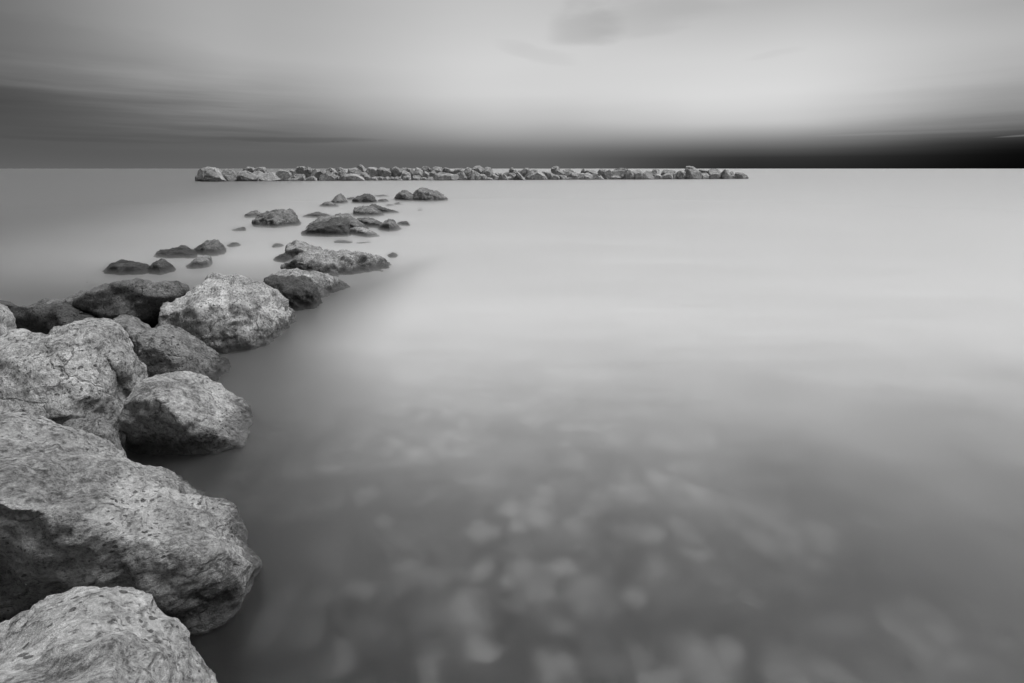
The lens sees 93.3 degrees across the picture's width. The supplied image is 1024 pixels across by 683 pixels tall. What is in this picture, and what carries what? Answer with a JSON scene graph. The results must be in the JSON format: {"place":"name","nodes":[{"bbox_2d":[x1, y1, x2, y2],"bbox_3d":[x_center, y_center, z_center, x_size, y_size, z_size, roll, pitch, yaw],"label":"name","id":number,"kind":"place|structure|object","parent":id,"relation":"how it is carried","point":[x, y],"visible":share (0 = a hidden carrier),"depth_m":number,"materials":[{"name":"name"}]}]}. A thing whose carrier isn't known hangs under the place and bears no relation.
{"place":"outdoors","nodes":[
{"label":"outdoors","id":0,"kind":"place"},
{"bbox_2d":[303,166,312,177],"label":"boulder","id":1,"kind":"object","parent":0,"point":[307,171],"visible":0.8,"depth_m":78.44,"materials":[{"name":"stone"}]},
{"bbox_2d":[295,166,304,173],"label":"boulder","id":2,"kind":"object","parent":1,"relation":"on","point":[299,170],"visible":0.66,"depth_m":78.78,"materials":[{"name":"stone"}]},
{"bbox_2d":[401,170,410,178],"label":"boulder","id":3,"kind":"object","parent":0,"point":[404,173],"visible":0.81,"depth_m":80.17,"materials":[{"name":"stone"}]},
{"bbox_2d":[392,166,401,177],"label":"boulder","id":4,"kind":"object","parent":3,"relation":"on","point":[396,171],"visible":0.93,"depth_m":80.64,"materials":[{"name":"stone"}]},
{"bbox_2d":[443,167,450,172],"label":"boulder","id":5,"kind":"object","parent":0,"point":[446,170],"visible":0.6,"depth_m":82.63,"materials":[{"name":"stone"}]},
{"bbox_2d":[430,167,442,172],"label":"boulder","id":6,"kind":"object","parent":5,"relation":"on","point":[438,169],"visible":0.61,"depth_m":82.45,"materials":[{"name":"stone"}]},
{"bbox_2d":[0,169,1023,682],"bbox_3d":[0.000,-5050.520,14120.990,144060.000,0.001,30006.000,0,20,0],"label":"water","id":7,"kind":"structure","parent":0,"point":[762,425],"depth_m":3.84,"materials":[{"name":"grey liquid"}]},
{"bbox_2d":[275,169,291,180],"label":"boulder","id":8,"kind":"object","parent":7,"relation":"in","point":[283,175],"visible":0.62,"depth_m":75.73,"materials":[{"name":"stone"}]},
{"bbox_2d":[306,176,316,180],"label":"boulder","id":9,"kind":"object","parent":7,"relation":"in","point":[312,178],"visible":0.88,"depth_m":75.99,"materials":[{"name":"stone"}]},
{"bbox_2d":[311,169,324,180],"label":"boulder","id":10,"kind":"object","parent":7,"relation":"in","point":[316,173],"visible":0.57,"depth_m":77.21,"materials":[{"name":"stone"}]},
{"bbox_2d":[319,173,337,181],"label":"boulder","id":11,"kind":"object","parent":7,"relation":"in","point":[327,177],"visible":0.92,"depth_m":75.55,"materials":[{"name":"stone"}]},
{"bbox_2d":[377,167,391,176],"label":"boulder","id":12,"kind":"object","parent":7,"relation":"in","point":[383,172],"visible":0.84,"depth_m":79.85,"materials":[{"name":"stone"}]},
{"bbox_2d":[365,167,377,176],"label":"boulder","id":13,"kind":"object","parent":12,"relation":"on","point":[371,171],"visible":0.77,"depth_m":79.94,"materials":[{"name":"stone"}]},
{"bbox_2d":[402,175,410,180],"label":"boulder","id":14,"kind":"object","parent":7,"relation":"in","point":[407,178],"visible":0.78,"depth_m":78.81,"materials":[{"name":"stone"}]},
{"bbox_2d":[411,175,420,180],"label":"boulder","id":15,"kind":"object","parent":7,"relation":"in","point":[416,178],"visible":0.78,"depth_m":79.53,"materials":[{"name":"stone"}]},
{"bbox_2d":[413,168,422,176],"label":"boulder","id":16,"kind":"object","parent":7,"relation":"in","point":[418,171],"visible":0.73,"depth_m":80.57,"materials":[{"name":"stone"}]},
{"bbox_2d":[464,167,470,176],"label":"boulder","id":17,"kind":"object","parent":7,"relation":"in","point":[467,170],"visible":0.62,"depth_m":82.52,"materials":[{"name":"stone"}]},
{"bbox_2d":[498,174,508,180],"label":"boulder","id":18,"kind":"object","parent":7,"relation":"in","point":[503,177],"visible":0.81,"depth_m":81.48,"materials":[{"name":"stone"}]},
{"bbox_2d":[553,169,564,175],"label":"boulder","id":19,"kind":"object","parent":7,"relation":"on","point":[556,172],"visible":0.52,"depth_m":84.98,"materials":[{"name":"stone"}]},
{"bbox_2d":[570,172,578,179],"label":"boulder","id":20,"kind":"object","parent":7,"relation":"in","point":[574,175],"visible":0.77,"depth_m":84.02,"materials":[{"name":"stone"}]},
{"bbox_2d":[584,172,592,179],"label":"boulder","id":21,"kind":"object","parent":7,"relation":"in","point":[589,176],"visible":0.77,"depth_m":84.21,"materials":[{"name":"stone"}]},
{"bbox_2d":[643,172,654,179],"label":"boulder","id":22,"kind":"object","parent":7,"relation":"in","point":[647,176],"visible":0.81,"depth_m":85.96,"materials":[{"name":"stone"}]},
{"bbox_2d":[0,0,1023,168],"label":"sky","id":23,"kind":"structure","parent":0,"point":[85,84],"materials":[{"name":"grey"}]},
{"label":"sea bed","id":24,"kind":"structure","parent":0,"visible":0},
{"bbox_2d":[0,303,16,334],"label":"boulder","id":25,"kind":"object","parent":24,"relation":"on","point":[7,320],"visible":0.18,"depth_m":3.68,"materials":[{"name":"stone"}]},
{"bbox_2d":[0,300,96,334],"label":"boulder","id":26,"kind":"object","parent":24,"relation":"on","point":[45,318],"visible":0.18,"depth_m":5.01,"materials":[{"name":"stone"}]},
{"bbox_2d":[0,317,147,445],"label":"boulder","id":27,"kind":"object","parent":24,"relation":"on","point":[90,367],"visible":0.45,"depth_m":3.21,"materials":[{"name":"stone"}]},
{"bbox_2d":[61,416,126,457],"bbox_3d":[-2.756,0.889,3.209,0.965,0.985,0.292,9,22,23],"label":"boulder","id":28,"kind":"object","parent":24,"relation":"on","point":[101,426],"visible":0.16,"depth_m":2.93,"materials":[{"name":"grey stone"}]},
{"bbox_2d":[21,278,191,327],"bbox_3d":[-5.868,-0.709,7.376,5.423,1.398,2.904,10,22,25],"label":"boulder","id":29,"kind":"object","parent":24,"relation":"on","point":[143,300],"visible":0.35,"depth_m":5.24,"materials":[{"name":"grey stone"}]},
{"bbox_2d":[0,586,217,682],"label":"boulder","id":30,"kind":"object","parent":24,"relation":"on","point":[96,634],"visible":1,"depth_m":1.23,"materials":[{"name":"stone"}]},
{"bbox_2d":[102,259,148,274],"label":"rock","id":31,"kind":"object","parent":24,"relation":"on","point":[123,267],"visible":0.24,"depth_m":9.24,"materials":[{"name":"stone"}]},
{"bbox_2d":[0,411,262,634],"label":"boulder","id":32,"kind":"object","parent":24,"relation":"on","point":[79,508],"visible":0.69,"depth_m":1.97,"materials":[{"name":"stone"}]},
{"bbox_2d":[113,314,150,353],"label":"boulder","id":33,"kind":"object","parent":24,"relation":"on","point":[132,325],"visible":0.18,"depth_m":4.90,"materials":[{"name":"grey stone"}]},
{"bbox_2d":[147,258,175,274],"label":"rock","id":34,"kind":"object","parent":24,"relation":"on","point":[161,266],"visible":0.34,"depth_m":9.30,"materials":[{"name":"stone"}]},
{"bbox_2d":[154,245,198,258],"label":"rock","id":35,"kind":"object","parent":24,"relation":"on","point":[182,251],"visible":0.32,"depth_m":10.97,"materials":[{"name":"stone"}]},
{"bbox_2d":[135,324,230,381],"bbox_3d":[-3.119,0.195,4.960,0.955,1.142,1.734,-7,21,-20],"label":"boulder","id":36,"kind":"object","parent":24,"relation":"on","point":[163,349],"visible":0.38,"depth_m":4.22,"materials":[{"name":"grey stone"}]},
{"bbox_2d":[118,371,253,455],"bbox_3d":[-2.403,0.641,3.831,0.941,1.059,1.172,0,20,0],"label":"boulder","id":37,"kind":"object","parent":24,"relation":"on","point":[186,413],"visible":0.63,"depth_m":3.33,"materials":[{"name":"stone"}]},
{"bbox_2d":[186,255,212,268],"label":"rock","id":38,"kind":"object","parent":24,"relation":"on","point":[204,261],"visible":0.28,"depth_m":9.83,"materials":[{"name":"stone"}]},
{"bbox_2d":[194,239,225,255],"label":"rock","id":39,"kind":"object","parent":24,"relation":"on","point":[214,247],"visible":0.34,"depth_m":11.37,"materials":[{"name":"grey stone"}]},
{"bbox_2d":[197,167,226,181],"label":"boulder","id":40,"kind":"object","parent":24,"relation":"on","point":[209,174],"visible":0.74,"depth_m":71.73,"materials":[{"name":"stone"}]},
{"bbox_2d":[155,272,295,353],"bbox_3d":[-3.594,-0.287,6.227,1.673,1.305,2.354,0,20,0],"label":"boulder","id":41,"kind":"object","parent":24,"relation":"on","point":[221,313],"visible":0.57,"depth_m":5.30,"materials":[{"name":"stone"}]},
{"bbox_2d":[221,169,237,181],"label":"boulder","id":42,"kind":"object","parent":24,"relation":"on","point":[229,175],"visible":0.58,"depth_m":73.35,"materials":[{"name":"stone"}]},
{"bbox_2d":[227,242,240,246],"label":"rock","id":43,"kind":"object","parent":24,"relation":"on","point":[234,244],"visible":0.15,"depth_m":12.55,"materials":[{"name":"stone"}]},
{"bbox_2d":[237,170,258,181],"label":"boulder","id":44,"kind":"object","parent":24,"relation":"on","point":[244,176],"visible":0.8,"depth_m":73.75,"materials":[{"name":"stone"}]},
{"bbox_2d":[244,210,259,217],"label":"rock","id":45,"kind":"object","parent":24,"relation":"on","point":[253,214],"visible":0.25,"depth_m":19.88,"materials":[{"name":"grey stone"}]},
{"bbox_2d":[252,208,300,227],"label":"rock","id":46,"kind":"object","parent":24,"relation":"on","point":[278,218],"visible":0.52,"depth_m":16.76,"materials":[{"name":"grey stone"}]},
{"bbox_2d":[273,253,292,262],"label":"boulder","id":47,"kind":"object","parent":24,"relation":"on","point":[284,257],"visible":0.26,"depth_m":10.50,"materials":[{"name":"stone"}]},
{"bbox_2d":[263,275,322,310],"bbox_3d":[-3.357,-0.595,7.450,0.894,1.005,1.445,-8,21,-22],"label":"boulder","id":48,"kind":"object","parent":24,"relation":"on","point":[301,292],"visible":0.38,"depth_m":6.88,"materials":[{"name":"stone"}]},
{"bbox_2d":[293,174,305,181],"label":"boulder","id":49,"kind":"object","parent":24,"relation":"on","point":[300,177],"visible":0.77,"depth_m":75.38,"materials":[{"name":"stone"}]},
{"bbox_2d":[285,240,322,257],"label":"boulder","id":50,"kind":"object","parent":24,"relation":"on","point":[294,248],"visible":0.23,"depth_m":10.89,"materials":[{"name":"grey stone"}]},
{"bbox_2d":[268,268,349,297],"bbox_3d":[-3.630,-0.817,8.222,2.005,0.952,1.513,9,22,24],"label":"boulder","id":51,"kind":"object","parent":24,"relation":"on","point":[327,284],"visible":0.22,"depth_m":7.80,"materials":[{"name":"grey stone"}]},
{"bbox_2d":[303,212,328,217],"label":"rock","id":52,"kind":"object","parent":24,"relation":"on","point":[315,215],"visible":0.2,"depth_m":19.86,"materials":[{"name":"grey stone"}]},
{"bbox_2d":[305,215,343,228],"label":"rock","id":53,"kind":"object","parent":24,"relation":"on","point":[323,218],"visible":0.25,"depth_m":16.48,"materials":[{"name":"grey stone"}]},
{"bbox_2d":[301,217,350,236],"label":"rock","id":54,"kind":"object","parent":24,"relation":"on","point":[336,227],"visible":0.41,"depth_m":14.35,"materials":[{"name":"stone"}]},
{"bbox_2d":[319,201,338,206],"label":"rock","id":55,"kind":"object","parent":24,"relation":"on","point":[328,204],"visible":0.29,"depth_m":25.48,"materials":[{"name":"grey stone"}]},
{"bbox_2d":[280,249,390,276],"bbox_3d":[-3.580,-1.498,10.175,2.725,1.098,2.549,0,20,0],"label":"boulder","id":56,"kind":"object","parent":24,"relation":"on","point":[339,262],"visible":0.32,"depth_m":9.24,"materials":[{"name":"grey stone"}]},
{"bbox_2d":[331,193,347,203],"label":"rock","id":57,"kind":"object","parent":24,"relation":"on","point":[340,198],"visible":0.38,"depth_m":27.58,"materials":[{"name":"grey stone"}]},
{"bbox_2d":[335,213,350,218],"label":"rock","id":58,"kind":"object","parent":24,"relation":"on","point":[346,215],"visible":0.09,"depth_m":18.03,"materials":[{"name":"grey stone"}]},
{"bbox_2d":[334,240,351,242],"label":"rock","id":59,"kind":"object","parent":24,"relation":"on","point":[341,241],"visible":0.25,"depth_m":13.16,"materials":[{"name":"grey stone"}]},
{"bbox_2d":[347,216,368,228],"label":"rock","id":60,"kind":"object","parent":24,"relation":"on","point":[353,222],"visible":0.26,"depth_m":15.48,"materials":[{"name":"grey stone"}]},
{"bbox_2d":[350,227,378,236],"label":"rock","id":61,"kind":"object","parent":24,"relation":"on","point":[361,231],"visible":0.28,"depth_m":14.41,"materials":[{"name":"stone"}]},
{"bbox_2d":[351,193,377,203],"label":"rock","id":62,"kind":"object","parent":24,"relation":"on","point":[364,198],"visible":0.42,"depth_m":27.73,"materials":[{"name":"stone"}]},
{"bbox_2d":[353,205,383,216],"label":"rock","id":63,"kind":"object","parent":24,"relation":"on","point":[366,211],"visible":0.43,"depth_m":20.39,"materials":[{"name":"grey stone"}]},
{"bbox_2d":[357,217,381,227],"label":"rock","id":64,"kind":"object","parent":24,"relation":"on","point":[369,222],"visible":0.23,"depth_m":16.68,"materials":[{"name":"grey stone"}]},
{"bbox_2d":[369,204,398,212],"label":"rock","id":65,"kind":"object","parent":24,"relation":"on","point":[383,209],"visible":0.23,"depth_m":22.05,"materials":[{"name":"stone"}]},
{"bbox_2d":[378,219,400,231],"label":"rock","id":66,"kind":"object","parent":24,"relation":"on","point":[389,225],"visible":0.3,"depth_m":15.64,"materials":[{"name":"grey stone"}]},
{"bbox_2d":[397,221,409,225],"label":"rock","id":67,"kind":"object","parent":24,"relation":"on","point":[403,223],"visible":0.3,"depth_m":17.12,"materials":[{"name":"stone"}]},
{"bbox_2d":[394,190,413,200],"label":"rock","id":68,"kind":"object","parent":24,"relation":"on","point":[404,195],"visible":0.42,"depth_m":29.98,"materials":[{"name":"grey stone"}]},
{"bbox_2d":[413,187,447,201],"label":"rock","id":69,"kind":"object","parent":24,"relation":"on","point":[421,194],"visible":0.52,"depth_m":29.53,"materials":[{"name":"grey stone"}]},
{"bbox_2d":[456,172,465,180],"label":"boulder","id":70,"kind":"object","parent":24,"relation":"on","point":[461,175],"visible":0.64,"depth_m":80.55,"materials":[{"name":"stone"}]},
{"bbox_2d":[467,172,475,180],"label":"boulder","id":71,"kind":"object","parent":24,"relation":"on","point":[470,177],"visible":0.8,"depth_m":80.41,"materials":[{"name":"stone"}]},
{"bbox_2d":[470,170,480,180],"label":"boulder","id":72,"kind":"object","parent":24,"relation":"on","point":[477,176],"visible":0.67,"depth_m":80.66,"materials":[{"name":"stone"}]},
{"bbox_2d":[490,174,498,180],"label":"boulder","id":73,"kind":"object","parent":24,"relation":"on","point":[494,177],"visible":0.69,"depth_m":82.10,"materials":[{"name":"stone"}]},
{"bbox_2d":[481,167,493,176],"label":"boulder","id":74,"kind":"object","parent":73,"relation":"on","point":[487,171],"visible":0.69,"depth_m":82.47,"materials":[{"name":"stone"}]},
{"bbox_2d":[471,166,483,173],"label":"boulder","id":75,"kind":"object","parent":74,"relation":"on","point":[478,169],"visible":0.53,"depth_m":83.15,"materials":[{"name":"stone"}]},
{"bbox_2d":[513,170,524,180],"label":"boulder","id":76,"kind":"object","parent":24,"relation":"on","point":[519,175],"visible":0.72,"depth_m":81.48,"materials":[{"name":"stone"}]},
{"bbox_2d":[526,169,544,179],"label":"boulder","id":77,"kind":"object","parent":24,"relation":"on","point":[533,174],"visible":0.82,"depth_m":82.59,"materials":[{"name":"stone"}]},
{"bbox_2d":[577,173,587,179],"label":"boulder","id":78,"kind":"object","parent":24,"relation":"on","point":[581,176],"visible":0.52,"depth_m":84.08,"materials":[{"name":"stone"}]},
{"bbox_2d":[603,169,612,179],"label":"boulder","id":79,"kind":"object","parent":24,"relation":"on","point":[607,174],"visible":0.76,"depth_m":85.82,"materials":[{"name":"stone"}]},
{"bbox_2d":[598,168,606,176],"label":"boulder","id":80,"kind":"object","parent":79,"relation":"on","point":[602,171],"visible":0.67,"depth_m":86.30,"materials":[{"name":"stone"}]},
{"bbox_2d":[624,169,633,179],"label":"boulder","id":81,"kind":"object","parent":24,"relation":"on","point":[628,174],"visible":0.91,"depth_m":85.31,"materials":[{"name":"stone"}]},
{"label":"boulder","id":82,"kind":"object","parent":81,"relation":"on","visible":0},
{"bbox_2d":[612,170,624,175],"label":"boulder","id":83,"kind":"object","parent":82,"relation":"on","point":[618,172],"visible":0.52,"depth_m":86.63,"materials":[{"name":"stone"}]},
{"bbox_2d":[632,169,642,179],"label":"boulder","id":84,"kind":"object","parent":24,"relation":"on","point":[638,174],"visible":0.86,"depth_m":85.47,"materials":[{"name":"stone"}]},
{"bbox_2d":[653,173,663,179],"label":"boulder","id":85,"kind":"object","parent":24,"relation":"on","point":[657,176],"visible":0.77,"depth_m":86.77,"materials":[{"name":"stone"}]},
{"bbox_2d":[662,173,673,179],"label":"boulder","id":86,"kind":"object","parent":24,"relation":"on","point":[667,176],"visible":0.71,"depth_m":86.91,"materials":[{"name":"stone"}]},
{"bbox_2d":[661,169,675,175],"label":"boulder","id":87,"kind":"object","parent":86,"relation":"on","point":[665,171],"visible":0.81,"depth_m":88.75,"materials":[{"name":"stone"}]},
{"bbox_2d":[679,170,685,179],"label":"boulder","id":88,"kind":"object","parent":24,"relation":"on","point":[681,174],"visible":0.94,"depth_m":87.40,"materials":[{"name":"stone"}]},
{"bbox_2d":[686,168,701,179],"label":"boulder","id":89,"kind":"object","parent":24,"relation":"on","point":[694,174],"visible":0.78,"depth_m":87.51,"materials":[{"name":"stone"}]},
{"bbox_2d":[708,168,721,179],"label":"boulder","id":90,"kind":"object","parent":24,"relation":"on","point":[714,174],"visible":0.88,"depth_m":89.32,"materials":[{"name":"stone"}]},
{"bbox_2d":[722,169,730,179],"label":"boulder","id":91,"kind":"object","parent":24,"relation":"on","point":[726,174],"visible":0.91,"depth_m":89.09,"materials":[{"name":"stone"}]},
{"bbox_2d":[735,172,745,178],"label":"boulder","id":92,"kind":"object","parent":24,"relation":"on","point":[739,175],"visible":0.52,"depth_m":89.74,"materials":[{"name":"stone"}]},
{"bbox_3d":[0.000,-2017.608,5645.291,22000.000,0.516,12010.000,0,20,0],"label":"murky water","id":93,"kind":"object","parent":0,"visible":0},
{"bbox_2d":[257,172,280,181],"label":"boulder","id":94,"kind":"object","parent":93,"relation":"on","point":[269,177],"visible":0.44,"depth_m":75.15,"materials":[{"name":"stone"}]},
{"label":"boulder","id":95,"kind":"object","parent":94,"relation":"on","visible":0},
{"bbox_2d":[243,166,255,172],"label":"boulder","id":96,"kind":"object","parent":95,"relation":"on","point":[250,169],"visible":0.69,"depth_m":77.15,"materials":[{"name":"stone"}]},
{"bbox_2d":[255,167,265,172],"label":"boulder","id":97,"kind":"object","parent":95,"relation":"on","point":[262,169],"visible":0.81,"depth_m":77.94,"materials":[{"name":"stone"}]},
{"bbox_2d":[342,174,365,180],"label":"boulder","id":98,"kind":"object","parent":93,"relation":"on","point":[351,177],"visible":0.81,"depth_m":75.98,"materials":[{"name":"stone"}]},
{"bbox_2d":[433,172,458,180],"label":"boulder","id":99,"kind":"object","parent":93,"relation":"on","point":[441,176],"visible":0.74,"depth_m":78.95,"materials":[{"name":"stone"}]},
{"bbox_2d":[548,175,559,179],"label":"boulder","id":100,"kind":"object","parent":93,"relation":"on","point":[554,177],"visible":0.56,"depth_m":83.11,"materials":[{"name":"stone"}]},
{"bbox_2d":[701,173,709,179],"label":"boulder","id":101,"kind":"object","parent":93,"relation":"in","point":[705,176],"visible":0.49,"depth_m":88.81,"materials":[{"name":"stone"}]},
{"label":"boulder","id":102,"kind":"object","parent":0,"visible":0},
{"bbox_2d":[347,167,361,175],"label":"boulder","id":103,"kind":"object","parent":102,"relation":"on","point":[355,170],"visible":0.63,"depth_m":79.09,"materials":[{"name":"stone"}]},
{"bbox_2d":[357,164,365,171],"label":"boulder","id":104,"kind":"object","parent":103,"relation":"on","point":[360,167],"visible":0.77,"depth_m":80.37,"materials":[{"name":"stone"}]},
{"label":"boulder","id":105,"kind":"object","parent":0,"visible":0},
{"bbox_2d":[453,168,463,173],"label":"boulder","id":106,"kind":"object","parent":105,"relation":"on","point":[457,170],"visible":0.59,"depth_m":82.38,"materials":[{"name":"stone"}]},
{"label":"boulder","id":107,"kind":"object","parent":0,"visible":0},
{"bbox_2d":[521,168,529,177],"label":"boulder","id":108,"kind":"object","parent":107,"relation":"on","point":[524,171],"visible":0.78,"depth_m":84.49,"materials":[{"name":"stone"}]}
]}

